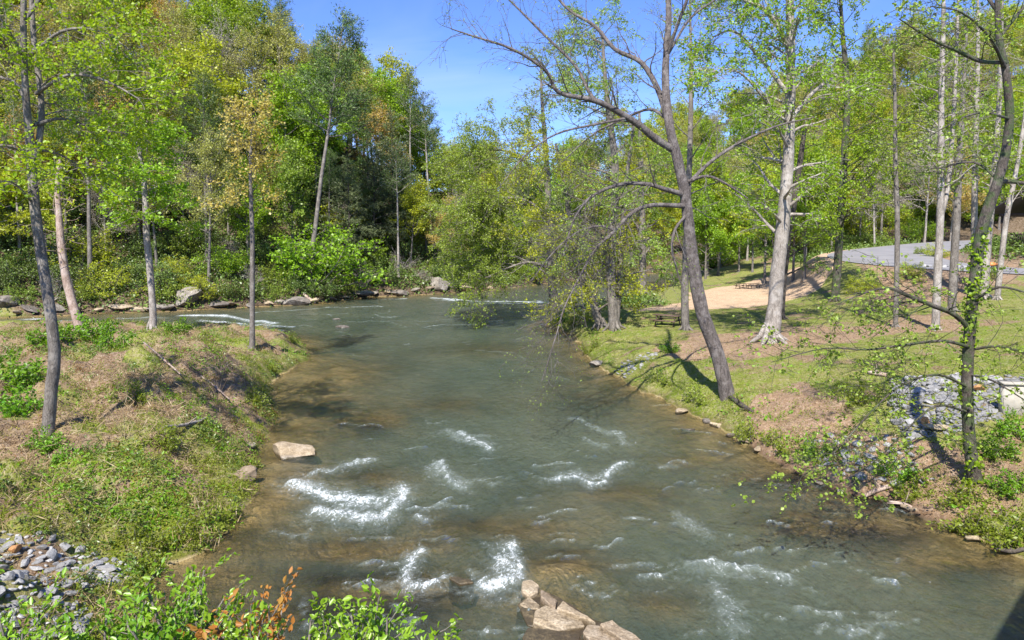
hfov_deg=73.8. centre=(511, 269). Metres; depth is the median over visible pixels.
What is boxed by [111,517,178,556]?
bush
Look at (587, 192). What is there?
broadleaf tree
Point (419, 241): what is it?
laurel bush
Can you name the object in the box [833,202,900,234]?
sapling
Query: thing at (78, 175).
laurel bush
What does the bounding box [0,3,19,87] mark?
broadleaf tree
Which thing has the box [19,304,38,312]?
boulder
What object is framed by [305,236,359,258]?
laurel bush
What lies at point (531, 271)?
sapling
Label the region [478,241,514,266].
sapling
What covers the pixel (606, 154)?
broadleaf tree
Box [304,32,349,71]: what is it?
broadleaf tree
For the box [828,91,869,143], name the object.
broadleaf tree
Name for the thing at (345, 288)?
laurel bush
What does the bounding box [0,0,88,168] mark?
broadleaf tree
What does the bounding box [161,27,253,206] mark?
broadleaf tree
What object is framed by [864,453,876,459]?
riprap stone
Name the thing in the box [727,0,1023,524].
sycamore tree
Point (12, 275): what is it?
laurel bush
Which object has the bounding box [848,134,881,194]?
broadleaf tree
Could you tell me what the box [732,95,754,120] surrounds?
pine tree
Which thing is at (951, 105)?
broadleaf tree
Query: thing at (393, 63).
broadleaf tree
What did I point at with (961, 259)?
bush
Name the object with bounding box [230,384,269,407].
bush
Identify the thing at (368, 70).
broadleaf tree
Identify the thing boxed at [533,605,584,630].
rock
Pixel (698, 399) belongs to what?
bush
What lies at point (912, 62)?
broadleaf tree
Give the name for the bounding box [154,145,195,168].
laurel bush
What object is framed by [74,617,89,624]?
riprap stone
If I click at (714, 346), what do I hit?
riverside tree
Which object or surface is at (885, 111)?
broadleaf tree
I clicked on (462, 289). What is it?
boulder
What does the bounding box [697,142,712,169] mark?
broadleaf tree
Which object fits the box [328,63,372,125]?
broadleaf tree
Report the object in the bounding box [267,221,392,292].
bush
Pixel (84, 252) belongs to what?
bush
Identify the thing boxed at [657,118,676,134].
broadleaf tree
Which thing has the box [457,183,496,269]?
broadleaf tree
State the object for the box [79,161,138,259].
broadleaf tree
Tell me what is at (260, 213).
broadleaf tree
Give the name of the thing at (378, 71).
broadleaf tree
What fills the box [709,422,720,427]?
boulder
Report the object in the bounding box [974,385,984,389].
orange stone
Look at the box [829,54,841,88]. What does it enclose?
broadleaf tree
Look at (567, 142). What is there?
broadleaf tree
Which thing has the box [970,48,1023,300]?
broadleaf tree
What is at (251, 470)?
boulder
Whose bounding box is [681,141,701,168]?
broadleaf tree
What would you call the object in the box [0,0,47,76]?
broadleaf tree
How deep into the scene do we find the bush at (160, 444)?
20.23 m
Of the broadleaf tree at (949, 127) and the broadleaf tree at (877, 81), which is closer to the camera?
the broadleaf tree at (949, 127)
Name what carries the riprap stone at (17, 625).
on the ground at (726, 294)
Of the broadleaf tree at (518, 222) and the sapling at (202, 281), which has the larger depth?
the broadleaf tree at (518, 222)
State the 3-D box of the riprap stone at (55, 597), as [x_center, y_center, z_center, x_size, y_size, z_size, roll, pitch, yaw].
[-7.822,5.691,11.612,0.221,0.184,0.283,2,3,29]
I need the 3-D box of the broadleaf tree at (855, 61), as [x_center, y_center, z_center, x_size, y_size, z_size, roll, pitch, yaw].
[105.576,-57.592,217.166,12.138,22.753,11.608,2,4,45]
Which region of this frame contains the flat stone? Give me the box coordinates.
[922,424,948,429]
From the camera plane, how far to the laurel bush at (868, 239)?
102.97 m
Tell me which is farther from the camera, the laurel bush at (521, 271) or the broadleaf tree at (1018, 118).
the broadleaf tree at (1018, 118)
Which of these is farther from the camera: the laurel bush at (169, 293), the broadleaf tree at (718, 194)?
the broadleaf tree at (718, 194)
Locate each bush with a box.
[0,209,32,250]
[0,246,38,289]
[0,254,33,275]
[0,345,47,393]
[0,382,43,417]
[2,281,40,303]
[11,252,95,285]
[18,423,67,458]
[25,317,73,350]
[49,441,80,465]
[51,183,113,222]
[58,279,96,303]
[63,310,123,340]
[64,149,93,175]
[64,167,98,189]
[78,216,132,241]
[90,324,137,351]
[103,252,158,277]
[105,379,158,406]
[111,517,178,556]
[115,226,184,258]
[121,254,191,291]
[129,195,181,221]
[131,534,180,576]
[137,420,184,451]
[142,229,213,257]
[146,279,200,309]
[146,510,208,548]
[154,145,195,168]
[156,187,196,215]
[160,317,193,335]
[170,219,228,250]
[193,496,244,539]
[198,330,222,343]
[200,363,229,377]
[212,354,245,371]
[215,207,249,222]
[217,271,266,298]
[223,229,262,249]
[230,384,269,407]
[235,451,265,469]
[244,229,300,263]
[244,260,300,287]
[255,222,283,240]
[257,281,294,298]
[263,358,278,371]
[277,271,315,292]
[286,330,300,343]
[287,216,317,237]
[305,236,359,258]
[312,274,342,298]
[326,266,350,276]
[328,273,360,296]
[363,254,407,282]
[369,229,423,257]
[410,233,432,244]
[428,260,449,276]
[436,246,460,265]
[440,274,461,289]
[503,266,525,276]
[506,274,520,282]
[518,253,541,262]
[553,309,571,324]
[566,316,586,327]
[579,338,600,355]
[643,365,672,387]
[657,339,681,353]
[679,381,708,407]
[731,237,759,255]
[731,417,768,443]
[759,425,796,456]
[799,434,835,461]
[829,377,886,408]
[840,274,878,295]
[850,226,902,245]
[864,277,888,289]
[871,451,920,485]
[888,469,936,505]
[890,259,927,281]
[900,221,931,237]
[912,188,923,202]
[912,246,926,253]
[920,243,949,256]
[926,502,1003,543]
[930,477,995,509]
[959,251,968,262]
[977,430,1023,464]
[980,504,1023,551]
[984,466,1023,499]
[990,266,996,278]
[990,406,1023,441]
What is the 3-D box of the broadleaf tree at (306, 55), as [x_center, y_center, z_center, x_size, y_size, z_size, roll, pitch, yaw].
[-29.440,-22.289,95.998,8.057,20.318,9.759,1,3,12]
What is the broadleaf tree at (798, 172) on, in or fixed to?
on the ground at (726, 294)
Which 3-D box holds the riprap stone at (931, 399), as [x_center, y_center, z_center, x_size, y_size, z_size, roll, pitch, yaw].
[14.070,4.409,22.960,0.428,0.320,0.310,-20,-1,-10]
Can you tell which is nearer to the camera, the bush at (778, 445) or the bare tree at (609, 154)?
the bush at (778, 445)
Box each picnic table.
[649,313,680,326]
[746,283,759,288]
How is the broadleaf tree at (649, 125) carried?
on the ground at (726, 294)
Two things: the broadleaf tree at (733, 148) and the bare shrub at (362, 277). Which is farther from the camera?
the broadleaf tree at (733, 148)
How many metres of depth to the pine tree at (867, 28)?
256.76 m
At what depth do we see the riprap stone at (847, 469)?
20.21 m
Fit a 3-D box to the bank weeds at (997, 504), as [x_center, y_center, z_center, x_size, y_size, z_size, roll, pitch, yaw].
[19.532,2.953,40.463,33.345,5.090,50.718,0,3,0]
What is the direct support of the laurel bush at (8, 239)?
on the ground at (726, 294)
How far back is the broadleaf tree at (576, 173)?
141.16 m
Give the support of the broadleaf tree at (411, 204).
on the ground at (726, 294)
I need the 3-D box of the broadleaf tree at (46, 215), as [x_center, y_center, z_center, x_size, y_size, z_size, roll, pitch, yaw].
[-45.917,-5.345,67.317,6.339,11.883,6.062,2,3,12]
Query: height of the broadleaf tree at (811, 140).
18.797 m
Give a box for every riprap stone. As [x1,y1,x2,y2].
[0,541,14,552]
[0,564,9,571]
[0,571,14,580]
[0,585,5,597]
[2,560,12,564]
[6,600,19,609]
[9,618,19,627]
[12,570,24,578]
[15,539,25,543]
[17,595,27,602]
[20,558,28,567]
[20,570,29,579]
[29,566,43,570]
[31,559,42,564]
[35,555,46,559]
[36,544,47,549]
[37,591,43,598]
[39,576,51,585]
[43,567,60,573]
[43,630,59,638]
[44,586,57,593]
[45,548,57,561]
[48,534,55,541]
[50,595,61,605]
[55,567,69,571]
[56,562,65,567]
[57,578,73,588]
[59,542,70,551]
[65,590,79,596]
[67,559,75,564]
[72,620,85,632]
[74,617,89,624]
[75,545,85,553]
[81,582,87,589]
[82,563,92,569]
[83,613,92,618]
[89,560,102,567]
[95,564,115,571]
[841,449,850,458]
[845,467,855,472]
[851,440,863,446]
[854,472,867,480]
[855,458,864,464]
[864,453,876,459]
[864,465,878,473]
[877,476,886,481]
[891,420,902,425]
[897,404,911,409]
[906,419,913,424]
[907,431,921,437]
[911,387,925,393]
[920,430,927,435]
[923,396,934,402]
[936,407,945,411]
[940,397,953,404]
[951,374,960,379]
[974,413,982,417]
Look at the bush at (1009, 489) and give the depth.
17.65 m
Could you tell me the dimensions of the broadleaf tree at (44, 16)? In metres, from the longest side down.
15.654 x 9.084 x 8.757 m
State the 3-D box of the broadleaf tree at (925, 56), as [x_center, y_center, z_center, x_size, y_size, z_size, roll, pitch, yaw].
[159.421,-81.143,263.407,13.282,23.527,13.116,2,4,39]
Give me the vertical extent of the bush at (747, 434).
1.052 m
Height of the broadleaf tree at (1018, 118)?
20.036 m
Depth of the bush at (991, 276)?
50.16 m
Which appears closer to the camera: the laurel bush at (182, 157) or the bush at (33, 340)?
the bush at (33, 340)
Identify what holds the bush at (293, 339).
on the ground at (726, 294)
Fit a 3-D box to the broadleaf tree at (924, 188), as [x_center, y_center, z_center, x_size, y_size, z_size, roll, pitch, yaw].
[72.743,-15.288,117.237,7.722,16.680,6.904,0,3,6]
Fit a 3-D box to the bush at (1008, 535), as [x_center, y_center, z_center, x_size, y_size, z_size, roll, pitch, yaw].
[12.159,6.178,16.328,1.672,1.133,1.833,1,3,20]
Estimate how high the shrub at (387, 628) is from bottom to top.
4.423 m
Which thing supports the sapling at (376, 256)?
on the ground at (726, 294)
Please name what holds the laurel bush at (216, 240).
on the ground at (726, 294)
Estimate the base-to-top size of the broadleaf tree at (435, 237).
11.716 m
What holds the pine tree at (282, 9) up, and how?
on the ground at (726, 294)
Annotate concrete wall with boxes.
[997,380,1023,415]
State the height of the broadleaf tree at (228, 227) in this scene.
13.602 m
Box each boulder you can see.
[0,295,19,307]
[12,310,21,313]
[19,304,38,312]
[55,304,64,310]
[104,304,132,309]
[128,306,147,311]
[156,304,173,309]
[175,287,201,306]
[208,301,229,306]
[234,465,256,481]
[273,441,314,460]
[274,299,284,303]
[282,296,310,305]
[336,325,348,327]
[352,290,374,295]
[390,290,408,295]
[430,277,449,291]
[460,285,472,290]
[589,360,601,366]
[675,408,687,414]
[681,428,694,431]
[702,418,709,423]
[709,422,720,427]
[725,433,734,436]
[754,445,760,450]
[813,479,823,486]
[900,504,916,511]
[964,535,980,540]
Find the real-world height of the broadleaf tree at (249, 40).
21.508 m
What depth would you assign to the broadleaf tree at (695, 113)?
257.48 m
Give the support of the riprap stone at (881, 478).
on the ground at (726, 294)
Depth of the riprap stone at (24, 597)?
11.26 m
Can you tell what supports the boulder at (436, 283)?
on the ground at (726, 294)
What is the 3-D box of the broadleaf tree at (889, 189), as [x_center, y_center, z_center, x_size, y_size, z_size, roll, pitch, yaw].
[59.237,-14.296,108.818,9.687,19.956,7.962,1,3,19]
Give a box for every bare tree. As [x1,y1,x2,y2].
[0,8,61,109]
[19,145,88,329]
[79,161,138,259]
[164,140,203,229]
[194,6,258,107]
[277,33,310,70]
[441,183,465,249]
[602,131,626,172]
[712,112,725,143]
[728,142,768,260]
[810,122,840,149]
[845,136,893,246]
[872,171,890,231]
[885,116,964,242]
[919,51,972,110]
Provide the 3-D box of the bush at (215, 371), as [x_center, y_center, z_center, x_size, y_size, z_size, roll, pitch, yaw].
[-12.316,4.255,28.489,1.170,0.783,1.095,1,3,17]
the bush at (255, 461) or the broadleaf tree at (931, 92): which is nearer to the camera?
the bush at (255, 461)
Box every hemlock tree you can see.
[303,87,379,202]
[310,158,383,268]
[338,130,405,241]
[338,145,406,263]
[364,112,436,239]
[398,103,459,206]
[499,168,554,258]
[586,212,616,250]
[862,104,901,176]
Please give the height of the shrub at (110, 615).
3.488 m
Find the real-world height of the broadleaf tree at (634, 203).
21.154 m
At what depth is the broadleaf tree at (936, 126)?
125.52 m
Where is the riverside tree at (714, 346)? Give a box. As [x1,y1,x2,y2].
[414,0,837,420]
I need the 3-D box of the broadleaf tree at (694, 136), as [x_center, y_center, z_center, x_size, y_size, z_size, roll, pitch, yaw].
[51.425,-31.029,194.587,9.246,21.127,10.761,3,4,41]
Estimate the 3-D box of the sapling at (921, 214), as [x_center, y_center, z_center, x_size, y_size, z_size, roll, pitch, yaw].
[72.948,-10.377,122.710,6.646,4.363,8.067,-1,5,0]
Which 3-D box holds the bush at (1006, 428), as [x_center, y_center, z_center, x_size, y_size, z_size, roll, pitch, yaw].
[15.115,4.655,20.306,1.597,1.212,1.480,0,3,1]
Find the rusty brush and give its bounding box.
[0,318,299,585]
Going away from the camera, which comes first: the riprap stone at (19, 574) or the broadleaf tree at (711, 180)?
the riprap stone at (19, 574)
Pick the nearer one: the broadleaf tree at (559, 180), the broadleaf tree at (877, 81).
the broadleaf tree at (559, 180)
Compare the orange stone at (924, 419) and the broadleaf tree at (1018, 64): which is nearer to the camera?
the orange stone at (924, 419)
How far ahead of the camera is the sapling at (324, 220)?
89.14 m
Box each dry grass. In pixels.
[9,321,45,346]
[102,405,141,437]
[200,380,234,406]
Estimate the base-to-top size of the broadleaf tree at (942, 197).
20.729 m
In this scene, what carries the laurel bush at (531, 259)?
on the ground at (726, 294)
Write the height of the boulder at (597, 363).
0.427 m
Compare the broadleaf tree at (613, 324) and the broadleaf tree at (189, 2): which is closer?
the broadleaf tree at (613, 324)
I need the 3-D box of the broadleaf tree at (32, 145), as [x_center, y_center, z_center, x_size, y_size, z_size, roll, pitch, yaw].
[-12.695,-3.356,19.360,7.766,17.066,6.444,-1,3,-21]
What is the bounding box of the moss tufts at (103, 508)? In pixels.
[0,323,267,639]
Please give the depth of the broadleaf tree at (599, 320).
47.52 m
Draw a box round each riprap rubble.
[0,530,131,639]
[614,355,655,373]
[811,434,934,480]
[889,374,1023,437]
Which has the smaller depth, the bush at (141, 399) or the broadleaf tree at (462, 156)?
the bush at (141, 399)
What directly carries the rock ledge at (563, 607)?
in the river water
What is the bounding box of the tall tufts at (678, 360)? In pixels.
[562,276,1023,541]
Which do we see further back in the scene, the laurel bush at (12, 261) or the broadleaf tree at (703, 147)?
the broadleaf tree at (703, 147)
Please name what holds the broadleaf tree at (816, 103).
on the ground at (726, 294)
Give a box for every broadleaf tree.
[0,0,19,80]
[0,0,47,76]
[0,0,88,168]
[0,0,206,439]
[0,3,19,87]
[0,55,36,138]
[0,103,55,223]
[0,150,29,236]
[3,0,76,87]
[8,157,73,245]
[19,0,107,109]
[27,0,128,101]
[36,108,95,235]
[58,81,142,218]
[71,102,209,329]
[75,21,161,185]
[76,0,161,92]
[81,0,168,97]
[109,23,168,113]
[109,50,193,173]
[109,122,163,238]
[112,140,188,265]
[129,0,194,92]
[136,0,217,138]
[144,18,218,160]
[150,0,213,41]
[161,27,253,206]
[170,0,239,81]
[170,125,245,283]
[196,0,274,108]
[197,86,287,350]
[205,127,248,234]
[207,21,301,156]
[213,159,281,270]
[229,0,298,120]
[235,59,332,221]
[237,6,313,109]
[260,132,319,242]
[266,40,331,169]
[270,59,364,211]
[299,44,344,148]
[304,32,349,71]
[324,40,389,170]
[328,31,360,60]
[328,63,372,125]
[333,45,378,147]
[341,100,412,188]
[345,63,399,157]
[346,65,387,159]
[357,70,421,189]
[361,59,375,155]
[364,45,428,174]
[389,174,434,266]
[401,126,444,193]
[411,182,440,256]
[416,33,604,328]
[419,135,481,205]
[425,129,448,209]
[425,193,473,275]
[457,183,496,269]
[470,151,514,242]
[473,164,520,219]
[486,139,510,187]
[490,118,672,333]
[490,223,514,247]
[499,211,531,262]
[504,162,540,216]
[506,199,532,247]
[514,155,558,240]
[527,0,707,331]
[537,177,583,256]
[549,135,572,165]
[551,143,592,219]
[558,172,587,222]
[565,134,599,185]
[579,164,598,235]
[581,143,610,219]
[586,179,619,259]
[597,140,610,173]
[599,97,686,294]
[610,119,642,167]
[619,155,655,254]
[619,166,654,252]
[636,174,681,257]
[643,119,663,157]
[643,136,669,182]
[647,0,746,330]
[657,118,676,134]
[661,0,890,344]
[666,116,687,140]
[669,195,692,241]
[672,95,703,130]
[675,120,694,147]
[677,124,709,151]
[679,185,736,278]
[680,143,740,275]
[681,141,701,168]
[682,121,706,147]
[683,105,704,119]
[685,115,724,154]
[691,163,739,274]
[693,138,757,267]
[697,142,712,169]
[698,149,744,254]
[703,112,726,155]
[715,108,762,164]
[716,90,741,135]
[718,168,755,271]
[725,144,782,284]
[726,134,751,169]
[729,177,770,272]
[737,103,841,319]
[738,84,765,112]
[738,144,774,169]
[741,147,770,187]
[745,127,771,148]
[748,154,832,282]
[751,122,811,205]
[753,137,779,164]
[757,75,797,125]
[760,103,779,138]
[762,133,855,281]
[776,86,815,137]
[776,123,808,165]
[782,79,822,132]
[795,0,909,302]
[795,57,835,116]
[795,88,827,141]
[796,114,854,213]
[806,132,822,147]
[808,131,856,230]
[810,132,868,247]
[816,96,864,144]
[822,82,869,124]
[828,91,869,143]
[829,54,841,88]
[829,55,862,90]
[845,156,887,242]
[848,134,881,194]
[850,29,939,327]
[850,118,919,234]
[851,38,886,65]
[860,97,898,142]
[863,73,900,124]
[866,72,910,121]
[870,33,889,58]
[870,49,903,93]
[873,101,929,201]
[879,148,916,204]
[882,0,1007,330]
[883,42,928,107]
[884,26,931,95]
[884,71,950,134]
[886,22,907,49]
[890,17,924,78]
[897,11,933,87]
[905,129,980,210]
[907,119,946,203]
[911,135,952,225]
[913,25,951,68]
[913,106,971,156]
[914,38,974,104]
[917,30,932,70]
[920,140,987,240]
[924,8,1003,312]
[929,90,972,134]
[936,0,1021,257]
[949,17,981,75]
[950,6,1007,82]
[955,0,1023,299]
[957,106,980,144]
[966,92,1023,198]
[967,135,990,198]
[968,41,1023,103]
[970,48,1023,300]
[970,142,1023,229]
[971,80,1019,142]
[975,0,1023,67]
[980,78,1023,149]
[982,2,1023,75]
[1006,27,1023,83]
[1010,11,1023,61]
[1013,67,1023,79]
[1013,76,1023,122]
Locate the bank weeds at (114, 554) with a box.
[0,320,311,639]
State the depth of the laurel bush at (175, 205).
81.86 m
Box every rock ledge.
[448,577,473,604]
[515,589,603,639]
[520,598,539,609]
[521,580,538,600]
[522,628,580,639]
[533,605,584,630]
[540,590,556,609]
[557,601,595,624]
[582,625,615,639]
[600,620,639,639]
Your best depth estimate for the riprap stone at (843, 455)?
21.08 m
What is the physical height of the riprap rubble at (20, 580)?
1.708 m
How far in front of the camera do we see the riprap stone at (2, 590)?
11.06 m
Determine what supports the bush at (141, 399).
on the ground at (726, 294)
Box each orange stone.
[8,544,21,552]
[921,416,929,423]
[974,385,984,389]
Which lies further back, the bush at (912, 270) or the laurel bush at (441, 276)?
the laurel bush at (441, 276)
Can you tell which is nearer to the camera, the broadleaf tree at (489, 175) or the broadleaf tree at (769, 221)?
the broadleaf tree at (769, 221)
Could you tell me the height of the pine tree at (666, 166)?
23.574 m
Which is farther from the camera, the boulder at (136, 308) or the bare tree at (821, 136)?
the bare tree at (821, 136)
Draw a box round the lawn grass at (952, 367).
[553,263,1023,564]
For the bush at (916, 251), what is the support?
on the ground at (726, 294)
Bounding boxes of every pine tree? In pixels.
[0,93,25,252]
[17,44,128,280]
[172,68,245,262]
[264,0,297,71]
[266,4,296,58]
[278,2,386,281]
[310,149,349,245]
[377,136,419,276]
[383,68,435,224]
[400,87,444,232]
[651,154,675,250]
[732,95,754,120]
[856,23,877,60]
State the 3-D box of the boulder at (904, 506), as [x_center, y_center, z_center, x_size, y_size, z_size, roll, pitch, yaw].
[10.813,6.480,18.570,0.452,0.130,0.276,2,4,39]
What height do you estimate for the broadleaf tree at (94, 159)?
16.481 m
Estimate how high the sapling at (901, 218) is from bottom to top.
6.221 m
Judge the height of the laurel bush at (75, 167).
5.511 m
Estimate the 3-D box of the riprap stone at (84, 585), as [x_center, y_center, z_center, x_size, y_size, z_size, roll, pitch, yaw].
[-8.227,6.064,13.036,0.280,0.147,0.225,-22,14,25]
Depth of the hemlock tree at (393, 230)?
88.06 m
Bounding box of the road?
[827,240,1023,273]
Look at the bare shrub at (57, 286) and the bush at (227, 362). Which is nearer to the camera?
the bush at (227, 362)
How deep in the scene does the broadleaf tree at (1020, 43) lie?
156.12 m
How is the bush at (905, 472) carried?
on the ground at (726, 294)
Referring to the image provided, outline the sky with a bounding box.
[0,0,1023,191]
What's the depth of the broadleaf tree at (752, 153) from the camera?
140.11 m
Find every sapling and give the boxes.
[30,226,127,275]
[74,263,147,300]
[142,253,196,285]
[176,270,224,300]
[186,151,226,176]
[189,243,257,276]
[190,150,266,181]
[253,172,282,205]
[255,158,311,183]
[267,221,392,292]
[303,199,395,246]
[358,247,396,266]
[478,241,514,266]
[512,263,543,279]
[697,229,761,254]
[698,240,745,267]
[791,236,834,248]
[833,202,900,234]
[861,200,921,228]
[871,200,932,227]
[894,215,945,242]
[900,200,936,221]
[921,199,978,219]
[961,192,1005,221]
[978,184,1023,201]
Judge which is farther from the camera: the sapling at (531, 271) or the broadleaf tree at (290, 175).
the sapling at (531, 271)
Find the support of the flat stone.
on the riprap rubble at (954, 395)
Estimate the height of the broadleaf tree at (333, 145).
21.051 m
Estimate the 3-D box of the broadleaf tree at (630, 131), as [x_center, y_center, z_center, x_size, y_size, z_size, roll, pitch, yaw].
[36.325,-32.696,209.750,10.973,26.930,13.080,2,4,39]
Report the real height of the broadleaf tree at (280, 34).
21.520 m
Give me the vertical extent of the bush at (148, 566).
0.890 m
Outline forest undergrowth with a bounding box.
[0,65,1023,317]
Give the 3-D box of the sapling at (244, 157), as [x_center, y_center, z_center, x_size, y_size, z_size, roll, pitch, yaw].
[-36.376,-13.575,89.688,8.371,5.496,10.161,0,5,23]
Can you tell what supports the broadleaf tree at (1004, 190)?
on the ground at (726, 294)
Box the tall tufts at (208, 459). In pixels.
[0,314,304,639]
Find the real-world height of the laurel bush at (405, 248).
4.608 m
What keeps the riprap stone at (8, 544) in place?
on the ground at (726, 294)
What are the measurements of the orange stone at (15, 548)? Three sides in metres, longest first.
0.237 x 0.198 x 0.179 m
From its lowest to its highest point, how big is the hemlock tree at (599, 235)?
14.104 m
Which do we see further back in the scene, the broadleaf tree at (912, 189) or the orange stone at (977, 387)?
the broadleaf tree at (912, 189)
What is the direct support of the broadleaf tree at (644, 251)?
on the ground at (726, 294)
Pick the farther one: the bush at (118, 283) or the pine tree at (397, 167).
the pine tree at (397, 167)
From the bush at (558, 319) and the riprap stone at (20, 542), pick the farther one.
the bush at (558, 319)
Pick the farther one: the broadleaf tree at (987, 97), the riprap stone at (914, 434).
the broadleaf tree at (987, 97)
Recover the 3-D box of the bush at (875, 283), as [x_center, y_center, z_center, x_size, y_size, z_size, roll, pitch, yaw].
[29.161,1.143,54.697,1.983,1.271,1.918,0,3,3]
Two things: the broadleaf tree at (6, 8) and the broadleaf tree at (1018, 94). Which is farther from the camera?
the broadleaf tree at (1018, 94)
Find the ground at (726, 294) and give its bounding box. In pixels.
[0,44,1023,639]
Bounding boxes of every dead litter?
[0,320,304,638]
[598,265,1023,535]
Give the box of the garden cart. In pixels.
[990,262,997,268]
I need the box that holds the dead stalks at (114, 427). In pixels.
[0,318,298,639]
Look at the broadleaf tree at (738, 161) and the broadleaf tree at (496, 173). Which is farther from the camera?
the broadleaf tree at (496, 173)
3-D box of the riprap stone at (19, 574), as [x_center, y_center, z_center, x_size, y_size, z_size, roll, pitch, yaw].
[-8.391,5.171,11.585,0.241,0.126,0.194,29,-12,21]
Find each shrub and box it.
[0,567,104,639]
[34,271,79,301]
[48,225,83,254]
[61,583,266,639]
[76,596,142,639]
[101,548,254,639]
[144,567,302,639]
[178,162,198,189]
[190,584,385,639]
[216,234,241,255]
[236,571,459,639]
[240,263,265,283]
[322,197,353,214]
[352,266,377,292]
[364,590,433,639]
[389,250,427,279]
[414,271,431,281]
[428,613,463,639]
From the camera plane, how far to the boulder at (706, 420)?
27.24 m
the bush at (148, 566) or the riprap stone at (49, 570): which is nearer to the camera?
the riprap stone at (49, 570)
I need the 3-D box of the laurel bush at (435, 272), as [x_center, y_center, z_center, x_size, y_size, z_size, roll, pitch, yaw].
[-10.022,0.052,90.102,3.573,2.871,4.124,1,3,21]
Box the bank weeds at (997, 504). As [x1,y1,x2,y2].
[546,265,1023,553]
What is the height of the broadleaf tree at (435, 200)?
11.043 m
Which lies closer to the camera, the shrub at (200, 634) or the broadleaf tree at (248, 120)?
the shrub at (200, 634)
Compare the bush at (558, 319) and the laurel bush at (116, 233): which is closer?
the bush at (558, 319)
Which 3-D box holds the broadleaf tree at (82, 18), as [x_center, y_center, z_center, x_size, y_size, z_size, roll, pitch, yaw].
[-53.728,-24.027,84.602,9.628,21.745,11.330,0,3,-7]
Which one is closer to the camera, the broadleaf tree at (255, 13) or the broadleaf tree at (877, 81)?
the broadleaf tree at (255, 13)
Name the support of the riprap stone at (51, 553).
on the ground at (726, 294)
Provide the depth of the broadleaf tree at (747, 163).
113.38 m
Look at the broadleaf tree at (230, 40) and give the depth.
91.94 m
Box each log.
[143,342,180,374]
[162,416,209,427]
[200,375,229,399]
[728,395,753,412]
[865,477,890,496]
[867,364,886,376]
[889,490,912,507]
[984,537,1023,553]
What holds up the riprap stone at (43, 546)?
on the ground at (726, 294)
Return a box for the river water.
[0,272,1023,639]
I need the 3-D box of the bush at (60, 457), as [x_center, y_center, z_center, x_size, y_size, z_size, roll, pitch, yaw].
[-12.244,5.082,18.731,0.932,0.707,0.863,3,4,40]
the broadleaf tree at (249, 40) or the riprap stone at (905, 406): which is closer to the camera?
the riprap stone at (905, 406)
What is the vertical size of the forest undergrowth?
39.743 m
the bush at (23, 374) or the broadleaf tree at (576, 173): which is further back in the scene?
the broadleaf tree at (576, 173)
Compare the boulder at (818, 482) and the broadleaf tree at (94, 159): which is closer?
the boulder at (818, 482)
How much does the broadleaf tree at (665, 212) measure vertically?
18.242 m
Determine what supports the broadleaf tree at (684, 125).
on the ground at (726, 294)
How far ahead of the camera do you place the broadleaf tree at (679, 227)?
142.08 m
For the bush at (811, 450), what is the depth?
21.63 m
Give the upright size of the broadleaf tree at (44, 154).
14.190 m
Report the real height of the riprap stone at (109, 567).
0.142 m
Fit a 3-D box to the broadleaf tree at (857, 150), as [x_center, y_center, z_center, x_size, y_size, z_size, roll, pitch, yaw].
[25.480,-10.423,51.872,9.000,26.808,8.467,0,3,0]
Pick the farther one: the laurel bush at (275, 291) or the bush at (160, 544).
the laurel bush at (275, 291)
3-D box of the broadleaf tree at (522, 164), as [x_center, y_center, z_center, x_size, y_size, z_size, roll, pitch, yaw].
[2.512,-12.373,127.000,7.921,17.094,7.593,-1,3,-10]
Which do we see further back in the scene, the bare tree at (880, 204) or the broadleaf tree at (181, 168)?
the bare tree at (880, 204)
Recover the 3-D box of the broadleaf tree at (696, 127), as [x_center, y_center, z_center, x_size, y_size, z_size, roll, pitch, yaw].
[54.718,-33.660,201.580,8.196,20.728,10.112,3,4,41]
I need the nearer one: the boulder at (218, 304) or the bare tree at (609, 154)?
the boulder at (218, 304)
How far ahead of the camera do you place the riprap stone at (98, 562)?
14.75 m
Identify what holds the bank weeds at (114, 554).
on the ground at (726, 294)
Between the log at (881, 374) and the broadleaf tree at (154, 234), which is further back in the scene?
the broadleaf tree at (154, 234)
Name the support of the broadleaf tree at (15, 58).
on the ground at (726, 294)
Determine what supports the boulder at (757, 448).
on the ground at (726, 294)
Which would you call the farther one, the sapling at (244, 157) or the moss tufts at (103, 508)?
the sapling at (244, 157)
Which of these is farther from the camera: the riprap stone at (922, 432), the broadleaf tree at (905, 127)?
the broadleaf tree at (905, 127)
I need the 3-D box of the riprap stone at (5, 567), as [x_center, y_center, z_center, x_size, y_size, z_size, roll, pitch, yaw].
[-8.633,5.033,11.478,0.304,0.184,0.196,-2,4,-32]
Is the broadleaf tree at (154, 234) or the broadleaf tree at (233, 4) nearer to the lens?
the broadleaf tree at (154, 234)

